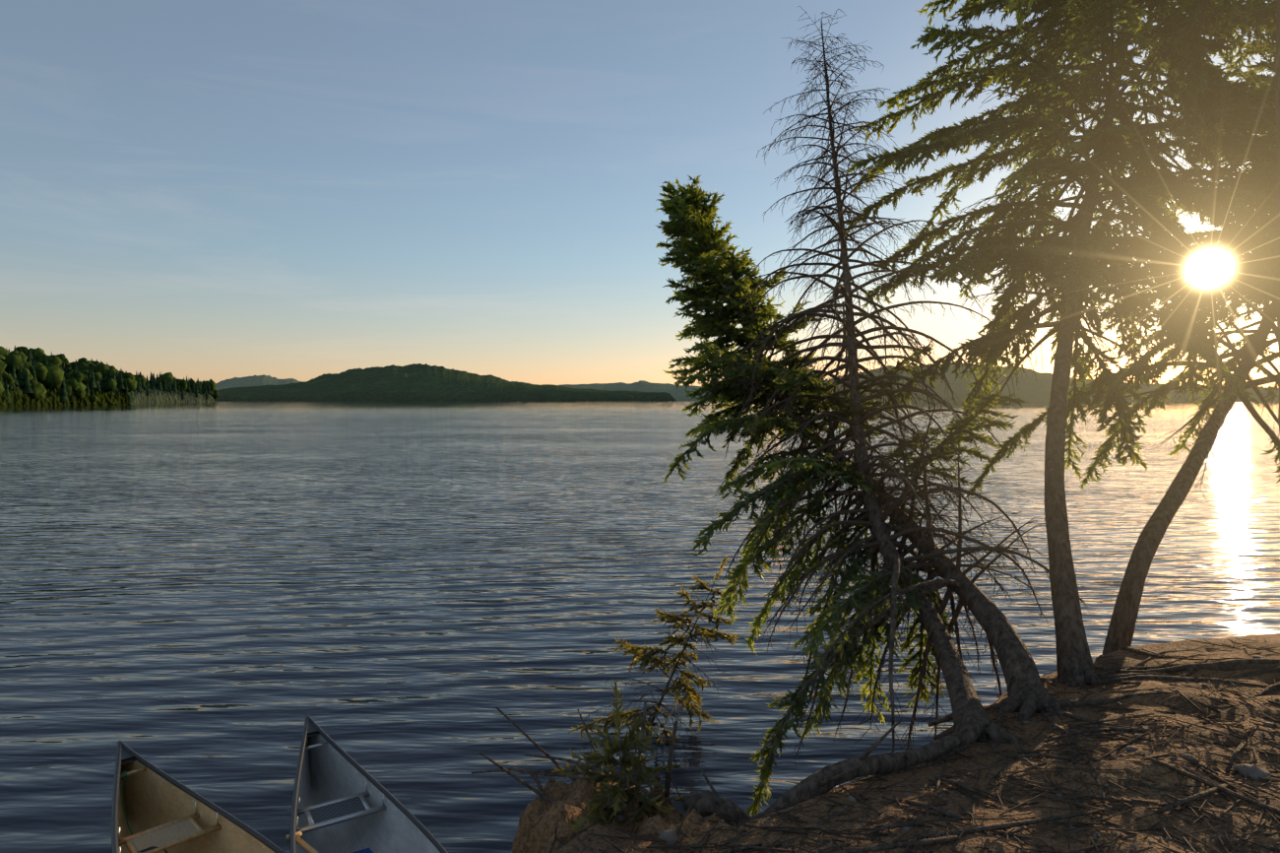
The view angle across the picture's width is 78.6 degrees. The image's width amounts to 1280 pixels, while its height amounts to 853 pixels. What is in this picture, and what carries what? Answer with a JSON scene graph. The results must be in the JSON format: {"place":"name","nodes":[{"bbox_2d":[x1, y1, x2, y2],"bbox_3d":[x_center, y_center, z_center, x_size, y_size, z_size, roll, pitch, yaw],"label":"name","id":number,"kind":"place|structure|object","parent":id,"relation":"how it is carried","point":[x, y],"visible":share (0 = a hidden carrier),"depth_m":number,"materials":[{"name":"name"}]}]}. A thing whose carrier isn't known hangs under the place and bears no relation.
{"place":"outdoors","nodes":[
{"label":"outdoors","id":0,"kind":"place"},
{"bbox_2d":[0,385,129,406],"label":"trees","id":1,"kind":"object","parent":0,"point":[104,397],"depth_m":415.60,"materials":[{"name":"green plant"}]},
{"bbox_2d":[0,345,219,404],"bbox_3d":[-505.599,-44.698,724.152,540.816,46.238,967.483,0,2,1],"label":"shore trees","id":2,"kind":"object","parent":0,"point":[33,372],"visible":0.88,"depth_m":450.45,"materials":[{"name":"green plant"}]},
{"bbox_2d":[131,387,215,402],"bbox_3d":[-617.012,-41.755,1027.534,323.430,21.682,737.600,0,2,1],"label":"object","id":3,"kind":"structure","parent":0,"point":[159,396],"depth_m":847.58,"materials":[{"name":"green plant"}]},
{"bbox_2d":[215,374,300,389],"bbox_3d":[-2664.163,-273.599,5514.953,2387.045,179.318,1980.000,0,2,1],"label":"hill","id":4,"kind":"structure","parent":0,"point":[255,380],"depth_m":4914.03,"materials":[{"name":"green plant"}]},
{"bbox_2d":[213,363,675,400],"bbox_3d":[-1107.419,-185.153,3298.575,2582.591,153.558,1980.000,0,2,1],"label":"hill","id":5,"kind":"structure","parent":0,"point":[416,382],"depth_m":2404.11,"materials":[{"name":"green plant"}]},
{"bbox_2d":[0,399,1279,852],"bbox_3d":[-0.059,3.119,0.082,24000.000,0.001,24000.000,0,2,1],"label":"water","id":6,"kind":"structure","parent":0,"point":[217,603],"depth_m":12.88,"materials":[{"name":"blue liquid"}]},
{"bbox_2d":[106,740,286,852],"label":"canoe","id":7,"kind":"object","parent":6,"relation":"on","point":[155,808],"visible":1,"depth_m":5.32,"materials":[{"name":"beige plastic"}]},
{"bbox_2d":[285,714,447,852],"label":"canoe","id":8,"kind":"object","parent":6,"relation":"on","point":[344,800],"visible":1,"depth_m":5.49,"materials":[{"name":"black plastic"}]},
{"bbox_2d":[607,393,635,400],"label":"island","id":9,"kind":"structure","parent":6,"relation":"on","point":[620,397],"depth_m":2100.14,"materials":[{"name":"green plant"}]},
{"bbox_2d":[0,0,1279,387],"label":"sky","id":10,"kind":"structure","parent":0,"point":[217,190],"materials":[{"name":"blue"}]},
{"bbox_2d":[557,380,774,399],"bbox_3d":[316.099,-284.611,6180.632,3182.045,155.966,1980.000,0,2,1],"label":"hill","id":11,"kind":"structure","parent":0,"point":[679,393],"depth_m":5535.09,"materials":[{"name":"green plant"}]},
{"bbox_2d":[511,633,1279,852],"bbox_3d":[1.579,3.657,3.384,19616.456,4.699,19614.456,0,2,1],"label":"ground","id":12,"kind":"structure","parent":0,"point":[536,832],"depth_m":3.38,"materials":[{"name":"brown soil"}]},
{"bbox_2d":[551,677,690,834],"bbox_3d":[-0.079,1.515,3.547,0.660,0.779,0.598,0,2,-11],"label":"spruce seedling","id":13,"kind":"object","parent":12,"relation":"on","point":[628,742],"visible":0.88,"depth_m":3.49,"materials":[{"name":"green plant"}]},
{"bbox_2d":[567,556,740,745],"bbox_3d":[0.084,2.325,7.309,1.362,2.231,1.313,2,3,42],"label":"sapling","id":14,"kind":"object","parent":12,"relation":"on","point":[646,659],"visible":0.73,"depth_m":7.25,"materials":[{"name":"green plant"}]},
{"bbox_2d":[655,175,1062,815],"bbox_3d":[1.515,0.008,6.300,2.760,5.241,4.755,0,2,1],"label":"leaning spruce","id":15,"kind":"object","parent":12,"relation":"on","point":[695,232],"visible":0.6,"depth_m":5.90,"materials":[{"name":"green plant"}]},
{"bbox_2d":[471,645,1279,852],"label":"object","id":16,"kind":"object","parent":12,"relation":"on","point":[825,779],"visible":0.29,"depth_m":3.64,"materials":[{"name":"brown plant"}]},
{"bbox_2d":[702,5,1093,767],"bbox_3d":[1.750,-0.782,6.061,2.455,6.722,4.830,0,2,1],"label":"dead spruce","id":17,"kind":"object","parent":12,"relation":"on","point":[972,721],"visible":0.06,"depth_m":6.15,"materials":[{"name":"brown plant"}]},
{"bbox_2d":[549,637,1279,852],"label":"litter twigs","id":18,"kind":"object","parent":12,"relation":"on","point":[937,786],"visible":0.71,"depth_m":3.19,"materials":[{"name":"brown wood"}]},
{"bbox_2d":[554,640,1279,852],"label":"litter grit","id":19,"kind":"object","parent":12,"relation":"on","point":[1004,796],"visible":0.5,"depth_m":3.20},
{"bbox_2d":[612,654,1277,845],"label":"stones","id":20,"kind":"object","parent":12,"relation":"on","point":[1253,772],"visible":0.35,"depth_m":3.24,"materials":[{"name":"stone"}]},
{"bbox_2d":[843,0,1278,687],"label":"tall spruce","id":21,"kind":"object","parent":12,"relation":"on","point":[1064,264],"depth_m":6.43,"materials":[{"name":"green plant"}]},
{"bbox_2d":[964,29,1279,655],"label":"leaning spruce","id":22,"kind":"object","parent":12,"relation":"on","point":[1123,618],"depth_m":7.07,"materials":[{"name":"green plant"}]},
{"bbox_2d":[1001,0,1279,677],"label":"spruce tree","id":23,"kind":"object","parent":12,"relation":"on","point":[1198,64],"depth_m":5.38,"materials":[{"name":"green plant"}]},
{"bbox_2d":[808,362,1279,401],"bbox_3d":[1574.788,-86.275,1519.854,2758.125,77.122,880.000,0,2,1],"label":"hill","id":24,"kind":"structure","parent":0,"point":[1033,389],"depth_m":1101.47,"materials":[{"name":"green plant"}]}
]}

